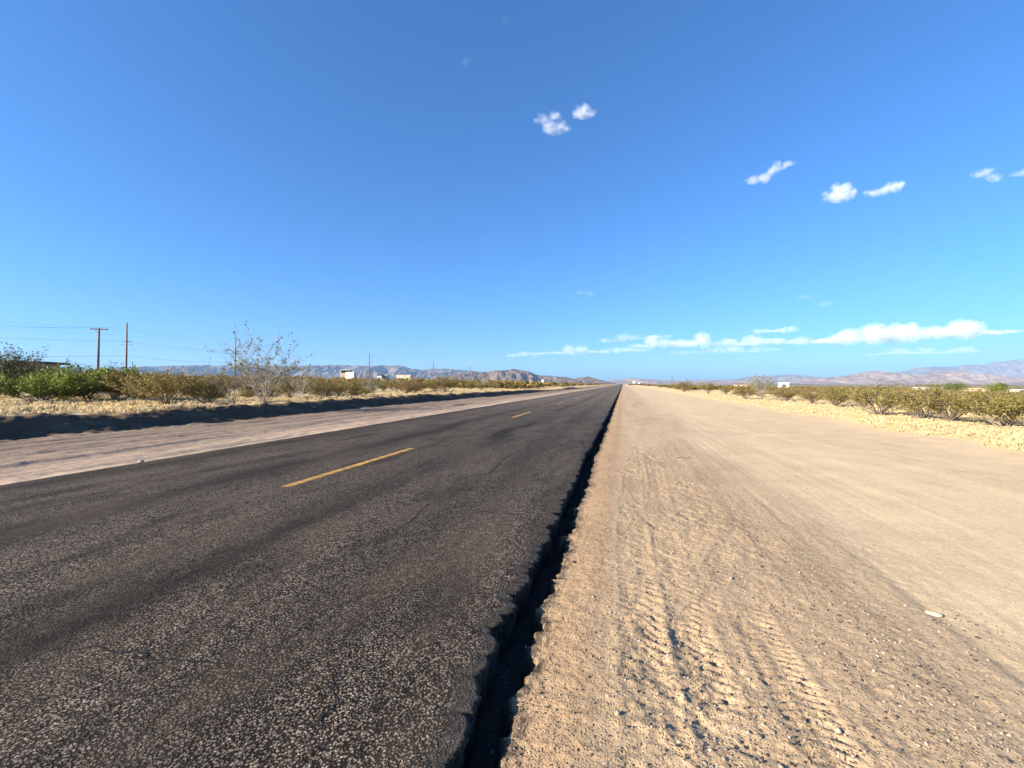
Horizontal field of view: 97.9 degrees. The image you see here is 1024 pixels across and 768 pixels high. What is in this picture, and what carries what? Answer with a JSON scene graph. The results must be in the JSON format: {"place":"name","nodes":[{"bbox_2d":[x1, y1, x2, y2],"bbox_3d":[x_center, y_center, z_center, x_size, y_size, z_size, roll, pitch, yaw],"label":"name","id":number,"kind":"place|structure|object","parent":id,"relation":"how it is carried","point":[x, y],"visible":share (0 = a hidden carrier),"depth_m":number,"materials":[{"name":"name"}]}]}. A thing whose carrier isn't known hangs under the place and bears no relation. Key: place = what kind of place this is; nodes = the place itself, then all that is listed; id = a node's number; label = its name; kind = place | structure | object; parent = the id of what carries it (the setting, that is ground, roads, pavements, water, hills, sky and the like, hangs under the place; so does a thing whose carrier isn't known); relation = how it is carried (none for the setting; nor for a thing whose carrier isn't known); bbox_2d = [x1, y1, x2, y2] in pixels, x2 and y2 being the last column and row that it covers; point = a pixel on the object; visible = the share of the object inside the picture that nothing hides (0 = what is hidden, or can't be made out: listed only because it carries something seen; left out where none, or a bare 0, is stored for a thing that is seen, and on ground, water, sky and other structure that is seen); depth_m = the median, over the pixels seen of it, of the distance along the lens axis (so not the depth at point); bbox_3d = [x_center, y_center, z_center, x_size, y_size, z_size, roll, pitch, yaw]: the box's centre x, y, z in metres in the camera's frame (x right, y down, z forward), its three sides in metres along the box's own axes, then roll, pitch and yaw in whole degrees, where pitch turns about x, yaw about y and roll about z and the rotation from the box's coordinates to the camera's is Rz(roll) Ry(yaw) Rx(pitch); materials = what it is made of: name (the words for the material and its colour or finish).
{"place":"outdoors","nodes":[
{"label":"outdoors","id":0,"kind":"place"},
{"bbox_2d":[65,365,477,379],"bbox_3d":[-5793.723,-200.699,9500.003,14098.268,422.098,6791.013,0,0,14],"label":"mountains","id":1,"kind":"structure","parent":0,"point":[328,371],"depth_m":8988.82,"materials":[{"name":"grey stone"}]},
{"bbox_2d":[0,384,622,767],"bbox_3d":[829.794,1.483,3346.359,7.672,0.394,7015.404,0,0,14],"label":"road","id":2,"kind":"structure","parent":0,"point":[358,597],"depth_m":2.86,"materials":[{"name":"black asphalt"}]},
{"bbox_2d":[0,384,1023,767],"bbox_3d":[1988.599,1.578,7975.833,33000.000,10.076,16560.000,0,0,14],"label":"ground","id":3,"kind":"structure","parent":0,"point":[970,490],"depth_m":3.35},
{"bbox_2d":[2,358,52,387],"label":"shrub","id":4,"kind":"object","parent":3,"relation":"on","point":[44,367],"visible":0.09,"depth_m":34.35,"materials":[{"name":"green plant"}]},
{"bbox_2d":[0,342,63,382],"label":"desert tree","id":5,"kind":"object","parent":3,"relation":"on","point":[13,373],"visible":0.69,"depth_m":27.33,"materials":[{"name":"green plant"}]},
{"bbox_2d":[1,361,70,369],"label":"house","id":6,"kind":"structure","parent":3,"relation":"on","point":[53,364],"depth_m":48.35,"materials":[{"name":"beige paint"}]},
{"bbox_2d":[0,363,111,402],"bbox_3d":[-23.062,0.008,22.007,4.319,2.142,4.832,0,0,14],"label":"mesquite bush","id":7,"kind":"object","parent":3,"relation":"on","point":[56,383],"visible":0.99,"depth_m":21.84,"materials":[{"name":"green plant"}]},
{"bbox_2d":[23,355,137,399],"bbox_3d":[-24.800,-0.270,25.764,5.114,2.705,4.724,0,0,-26],"label":"mesquite bush","id":8,"kind":"object","parent":3,"relation":"on","point":[71,366],"visible":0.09,"depth_m":25.76,"materials":[{"name":"green plant"}]},
{"bbox_2d":[90,328,107,367],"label":"utility pole","id":9,"kind":"object","parent":3,"relation":"on","point":[98,351],"visible":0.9,"depth_m":70.92,"materials":[{"name":"brown wood"}]},
{"bbox_2d":[66,327,105,327],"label":"overhead wire","id":10,"kind":"object","parent":9,"relation":"attached to","point":[85,327],"visible":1,"depth_m":70.01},
{"bbox_2d":[84,364,157,398],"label":"mesquite bush","id":11,"kind":"object","parent":3,"relation":"on","point":[114,396],"visible":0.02,"depth_m":27.46,"materials":[{"name":"green plant"}]},
{"bbox_2d":[120,323,131,367],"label":"utility pole","id":12,"kind":"object","parent":3,"relation":"on","point":[125,355],"visible":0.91,"depth_m":96.87,"materials":[{"name":"brown wood"}]},
{"bbox_2d":[97,367,172,400],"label":"shrub","id":13,"kind":"object","parent":3,"relation":"on","point":[112,380],"visible":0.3,"depth_m":23.79,"materials":[{"name":"green plant"}]},
{"bbox_2d":[103,366,220,404],"bbox_3d":[-16.568,0.127,20.857,3.663,2.041,4.443,0,0,4],"label":"creosote bush","id":14,"kind":"object","parent":3,"relation":"on","point":[160,385],"visible":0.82,"depth_m":20.45,"materials":[{"name":"green plant"}]},
{"bbox_2d":[167,368,243,403],"bbox_3d":[-15.049,0.209,22.250,2.501,1.918,3.120,0,0,25],"label":"creosote bush","id":15,"kind":"object","parent":3,"relation":"on","point":[205,395],"visible":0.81,"depth_m":21.83,"materials":[{"name":"green plant"}]},
{"bbox_2d":[200,375,228,390],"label":"creosote bush","id":16,"kind":"object","parent":3,"relation":"on","point":[215,379],"visible":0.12,"depth_m":36.42,"materials":[{"name":"green plant"}]},
{"bbox_2d":[185,336,268,403],"bbox_3d":[-14.027,-0.691,22.065,3.632,3.740,2.850,0,0,-38],"label":"bare shrub","id":17,"kind":"object","parent":3,"relation":"on","point":[233,396],"visible":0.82,"depth_m":22.06,"materials":[{"name":"grey plant"}]},
{"bbox_2d":[232,337,239,376],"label":"utility pole","id":18,"kind":"object","parent":3,"relation":"on","point":[235,357],"visible":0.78,"depth_m":125.85,"materials":[{"name":"brown wood"}]},
{"bbox_2d":[235,388,260,397],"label":"creosote bush","id":19,"kind":"object","parent":3,"relation":"on","point":[248,393],"visible":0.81,"depth_m":29.37,"materials":[{"name":"green plant"}]},
{"bbox_2d":[237,381,271,392],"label":"creosote bush","id":20,"kind":"object","parent":3,"relation":"on","point":[249,386],"visible":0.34,"depth_m":37.43,"materials":[{"name":"green plant"}]},
{"bbox_2d":[204,321,315,402],"bbox_3d":[-12.105,-1.002,22.065,4.000,4.244,3.850,0,0,-2],"label":"bare shrub","id":21,"kind":"object","parent":3,"relation":"on","point":[266,379],"visible":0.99,"depth_m":21.94,"materials":[{"name":"grey plant"}]},
{"bbox_2d":[242,372,281,384],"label":"creosote bush","id":22,"kind":"object","parent":3,"relation":"on","point":[274,380],"visible":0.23,"depth_m":41.33,"materials":[{"name":"green plant"}]},
{"bbox_2d":[259,390,278,396],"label":"creosote bush","id":23,"kind":"object","parent":3,"relation":"on","point":[271,393],"visible":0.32,"depth_m":32.05,"materials":[{"name":"green plant"}]},
{"bbox_2d":[257,382,281,394],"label":"creosote bush","id":24,"kind":"object","parent":3,"relation":"on","point":[263,387],"visible":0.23,"depth_m":34.44,"materials":[{"name":"green plant"}]},
{"bbox_2d":[0,387,553,414],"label":"dry grass","id":25,"kind":"structure","parent":3,"relation":"on","point":[49,406],"depth_m":20.83,"materials":[{"name":"plant"}]},
{"bbox_2d":[270,374,310,397],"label":"creosote bush","id":26,"kind":"object","parent":3,"relation":"on","point":[288,393],"visible":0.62,"depth_m":29.08,"materials":[{"name":"green plant"}]},
{"bbox_2d":[283,364,318,400],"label":"bare shrub","id":27,"kind":"object","parent":3,"relation":"on","point":[304,383],"visible":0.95,"depth_m":25.87,"materials":[{"name":"beige plant"}]},
{"bbox_2d":[298,373,329,395],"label":"creosote bush","id":28,"kind":"object","parent":3,"relation":"on","point":[313,392],"visible":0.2,"depth_m":36.64,"materials":[{"name":"green plant"}]},
{"bbox_2d":[307,373,351,397],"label":"creosote bush","id":29,"kind":"object","parent":3,"relation":"on","point":[330,389],"visible":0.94,"depth_m":31.29,"materials":[{"name":"green plant"}]},
{"bbox_2d":[340,370,352,377],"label":"shed","id":30,"kind":"structure","parent":3,"relation":"on","point":[342,372],"depth_m":203.08,"materials":[{"name":"beige"}]},
{"bbox_2d":[333,377,363,397],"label":"creosote bush","id":31,"kind":"object","parent":3,"relation":"on","point":[355,387],"visible":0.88,"depth_m":33.74,"materials":[{"name":"green plant"}]},
{"bbox_2d":[346,372,356,377],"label":"box trailer","id":32,"kind":"object","parent":3,"relation":"on","point":[351,374],"visible":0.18,"depth_m":194.99,"materials":[{"name":"white metal"}]},
{"bbox_2d":[347,390,364,395],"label":"creosote bush","id":33,"kind":"object","parent":3,"relation":"on","point":[359,392],"visible":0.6,"depth_m":38.28,"materials":[{"name":"green plant"}]},
{"bbox_2d":[349,376,371,388],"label":"creosote bush","id":34,"kind":"object","parent":3,"relation":"on","point":[360,380],"visible":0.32,"depth_m":56.97,"materials":[{"name":"green plant"}]},
{"bbox_2d":[358,385,377,394],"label":"creosote bush","id":35,"kind":"object","parent":3,"relation":"on","point":[366,392],"visible":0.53,"depth_m":43.67,"materials":[{"name":"green plant"}]},
{"bbox_2d":[358,370,386,394],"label":"bare shrub","id":36,"kind":"object","parent":3,"relation":"on","point":[369,381],"visible":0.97,"depth_m":36.87,"materials":[{"name":"beige plant"}]},
{"bbox_2d":[375,382,387,390],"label":"creosote bush","id":37,"kind":"object","parent":3,"relation":"on","point":[383,387],"visible":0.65,"depth_m":58.55,"materials":[{"name":"green plant"}]},
{"bbox_2d":[382,377,402,391],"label":"creosote bush","id":38,"kind":"object","parent":3,"relation":"on","point":[390,386],"visible":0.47,"depth_m":54.41,"materials":[{"name":"green plant"}]},
{"bbox_2d":[384,373,424,393],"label":"creosote bush","id":39,"kind":"object","parent":3,"relation":"on","point":[413,382],"visible":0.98,"depth_m":43.92,"materials":[{"name":"green plant"}]},
{"bbox_2d":[396,375,412,379],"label":"mobile home","id":40,"kind":"object","parent":3,"relation":"on","point":[403,376],"visible":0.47,"depth_m":298.08,"materials":[{"name":"beige"}]},
{"bbox_2d":[418,381,428,390],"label":"creosote bush","id":41,"kind":"object","parent":3,"relation":"on","point":[422,385],"visible":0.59,"depth_m":57.90,"materials":[{"name":"green plant"}]},
{"bbox_2d":[423,377,440,391],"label":"creosote bush","id":42,"kind":"object","parent":3,"relation":"on","point":[431,385],"visible":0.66,"depth_m":57.62,"materials":[{"name":"green plant"}]},
{"bbox_2d":[431,374,462,391],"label":"creosote bush","id":43,"kind":"object","parent":3,"relation":"on","point":[444,382],"visible":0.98,"depth_m":54.61,"materials":[{"name":"green plant"}]},
{"bbox_2d":[466,380,476,388],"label":"creosote bush","id":44,"kind":"object","parent":3,"relation":"on","point":[469,385],"visible":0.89,"depth_m":81.38,"materials":[{"name":"green plant"}]},
{"bbox_2d":[473,382,488,389],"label":"creosote bush","id":45,"kind":"object","parent":3,"relation":"on","point":[481,385],"visible":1,"depth_m":75.16,"materials":[{"name":"green plant"}]},
{"bbox_2d":[475,372,489,387],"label":"bare shrub","id":46,"kind":"object","parent":3,"relation":"on","point":[483,380],"visible":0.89,"depth_m":95.61,"materials":[{"name":"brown plant"}]},
{"bbox_2d":[489,382,499,388],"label":"creosote bush","id":47,"kind":"object","parent":3,"relation":"on","point":[495,385],"visible":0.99,"depth_m":93.70,"materials":[{"name":"green plant"}]},
{"bbox_2d":[148,374,1023,393],"bbox_3d":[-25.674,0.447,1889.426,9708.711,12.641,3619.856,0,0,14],"label":"distant scrub","id":48,"kind":"object","parent":3,"relation":"on","point":[518,384],"visible":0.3,"depth_m":112.05,"materials":[{"name":"green plant"}]},
{"bbox_2d":[672,379,694,391],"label":"creosote bush","id":49,"kind":"object","parent":3,"relation":"on","point":[681,387],"visible":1,"depth_m":80.39,"materials":[{"name":"green plant"}]},
{"bbox_2d":[695,381,720,393],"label":"creosote bush","id":50,"kind":"object","parent":3,"relation":"on","point":[709,386],"visible":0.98,"depth_m":62.46,"materials":[{"name":"green plant"}]},
{"bbox_2d":[720,387,732,393],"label":"creosote bush","id":51,"kind":"object","parent":3,"relation":"on","point":[725,390],"visible":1,"depth_m":58.87,"materials":[{"name":"green plant"}]},
{"bbox_2d":[733,383,748,385],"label":"house","id":52,"kind":"structure","parent":3,"relation":"on","point":[744,384],"depth_m":258.19,"materials":[{"name":"beige"}]},
{"bbox_2d":[729,382,761,398],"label":"creosote bush","id":53,"kind":"object","parent":3,"relation":"on","point":[741,392],"visible":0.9,"depth_m":40.33,"materials":[{"name":"green plant"}]},
{"bbox_2d":[746,373,777,399],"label":"bare shrub","id":54,"kind":"object","parent":3,"relation":"on","point":[758,386],"visible":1,"depth_m":37.93,"materials":[{"name":"beige plant"}]},
{"bbox_2d":[766,384,798,400],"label":"creosote bush","id":55,"kind":"object","parent":3,"relation":"on","point":[786,394],"visible":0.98,"depth_m":35.25,"materials":[{"name":"green plant"}]},
{"bbox_2d":[778,382,788,387],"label":"house","id":56,"kind":"structure","parent":3,"relation":"on","point":[784,383],"depth_m":168.96,"materials":[{"name":"white"}]},
{"bbox_2d":[797,387,826,403],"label":"creosote bush","id":57,"kind":"object","parent":3,"relation":"on","point":[812,396],"visible":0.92,"depth_m":29.69,"materials":[{"name":"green plant"}]},
{"bbox_2d":[818,384,853,406],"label":"creosote bush","id":58,"kind":"object","parent":3,"relation":"on","point":[836,397],"visible":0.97,"depth_m":26.78,"materials":[{"name":"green plant"}]},
{"bbox_2d":[834,727,841,733],"bbox_3d":[1.345,1.429,1.837,0.040,0.020,0.026,0,0,-41],"label":"stone","id":59,"kind":"object","parent":3,"relation":"on","point":[838,730],"visible":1,"depth_m":1.83,"materials":[{"name":"white stone"}]},
{"bbox_2d":[840,379,929,414],"bbox_3d":[16.016,0.630,19.261,2.722,1.714,3.301,0,0,-40],"label":"creosote bush","id":60,"kind":"object","parent":3,"relation":"on","point":[856,397],"visible":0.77,"depth_m":19.37,"materials":[{"name":"green plant"}]},
{"bbox_2d":[883,383,961,418],"bbox_3d":[15.792,0.700,17.308,2.560,1.521,2.144,0,0,-28],"label":"creosote bush","id":61,"kind":"object","parent":3,"relation":"on","point":[917,410],"visible":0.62,"depth_m":17.20,"materials":[{"name":"green plant"}]},
{"bbox_2d":[925,610,942,616],"bbox_3d":[2.646,1.439,2.795,0.085,0.022,0.057,0,0,34],"label":"stone","id":62,"kind":"object","parent":3,"relation":"on","point":[935,613],"visible":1,"depth_m":2.79,"materials":[{"name":"white stone"}]},
{"bbox_2d":[892,381,1005,421],"bbox_3d":[15.282,0.685,15.691,2.428,1.553,3.043,0,0,-40],"label":"creosote bush","id":63,"kind":"object","parent":3,"relation":"on","point":[933,403],"visible":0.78,"depth_m":15.62,"materials":[{"name":"green plant"}]},
{"bbox_2d":[946,388,968,400],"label":"creosote bush","id":64,"kind":"object","parent":3,"relation":"on","point":[955,393],"visible":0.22,"depth_m":24.09,"materials":[{"name":"green plant"}]},
{"bbox_2d":[941,381,974,390],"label":"tree","id":65,"kind":"object","parent":3,"relation":"on","point":[954,385],"visible":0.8,"depth_m":129.68,"materials":[{"name":"green plant"}]},
{"bbox_2d":[949,393,993,412],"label":"creosote bush","id":66,"kind":"object","parent":3,"relation":"on","point":[970,401],"visible":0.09,"depth_m":19.97,"materials":[{"name":"green plant"}]},
{"bbox_2d":[962,388,993,391],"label":"house","id":67,"kind":"structure","parent":3,"relation":"on","point":[979,389],"depth_m":137.62,"materials":[{"name":"beige paint"}]},
{"bbox_2d":[950,385,1023,427],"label":"creosote bush","id":68,"kind":"object","parent":3,"relation":"on","point":[1016,409],"visible":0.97,"depth_m":14.08,"materials":[{"name":"green plant"}]},
{"bbox_2d":[980,380,1013,391],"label":"tree","id":69,"kind":"object","parent":3,"relation":"on","point":[995,387],"visible":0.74,"depth_m":127.19,"materials":[{"name":"green plant"}]},
{"bbox_2d":[987,386,1023,399],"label":"creosote bush","id":70,"kind":"object","parent":3,"relation":"on","point":[999,391],"visible":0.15,"depth_m":24.39,"materials":[{"name":"green plant"}]},
{"bbox_2d":[996,393,1023,414],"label":"creosote bush","id":71,"kind":"object","parent":3,"relation":"on","point":[1014,400],"visible":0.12,"depth_m":18.17,"materials":[{"name":"green plant"}]},
{"bbox_2d":[0,0,1023,380],"label":"sky","id":72,"kind":"structure","parent":0,"point":[606,190],"materials":[{"name":"blue"}]},
{"bbox_2d":[436,369,616,383],"bbox_3d":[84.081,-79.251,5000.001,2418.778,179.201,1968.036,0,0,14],"label":"mountains","id":73,"kind":"structure","parent":0,"point":[513,374],"depth_m":4739.68,"materials":[{"name":"grey stone"}]},
{"bbox_2d":[606,378,767,383],"bbox_3d":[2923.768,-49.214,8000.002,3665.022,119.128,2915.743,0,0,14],"label":"hills","id":74,"kind":"structure","parent":0,"point":[631,380],"depth_m":7597.94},
{"bbox_2d":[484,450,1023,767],"bbox_3d":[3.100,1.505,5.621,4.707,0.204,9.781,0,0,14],"label":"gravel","id":75,"kind":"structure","parent":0,"point":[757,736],"depth_m":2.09,"materials":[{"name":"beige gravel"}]},
{"bbox_2d":[733,374,821,382],"bbox_3d":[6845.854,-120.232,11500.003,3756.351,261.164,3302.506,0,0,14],"label":"mountains","id":76,"kind":"structure","parent":0,"point":[785,378],"depth_m":11121.28,"materials":[{"name":"stone"}]},
{"bbox_2d":[660,388,1023,451],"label":"dry grass","id":77,"kind":"structure","parent":0,"point":[898,419],"depth_m":15.87,"materials":[{"name":"plant"}]},
{"bbox_2d":[768,371,1023,383],"bbox_3d":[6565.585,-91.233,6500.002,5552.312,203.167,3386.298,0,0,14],"label":"hills","id":78,"kind":"structure","parent":0,"point":[872,377],"depth_m":6064.06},
{"bbox_2d":[895,359,1023,376],"bbox_3d":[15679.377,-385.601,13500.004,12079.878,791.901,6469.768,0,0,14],"label":"mountains","id":79,"kind":"structure","parent":0,"point":[1013,368],"depth_m":13136.11,"materials":[{"name":"stone"}]}
]}

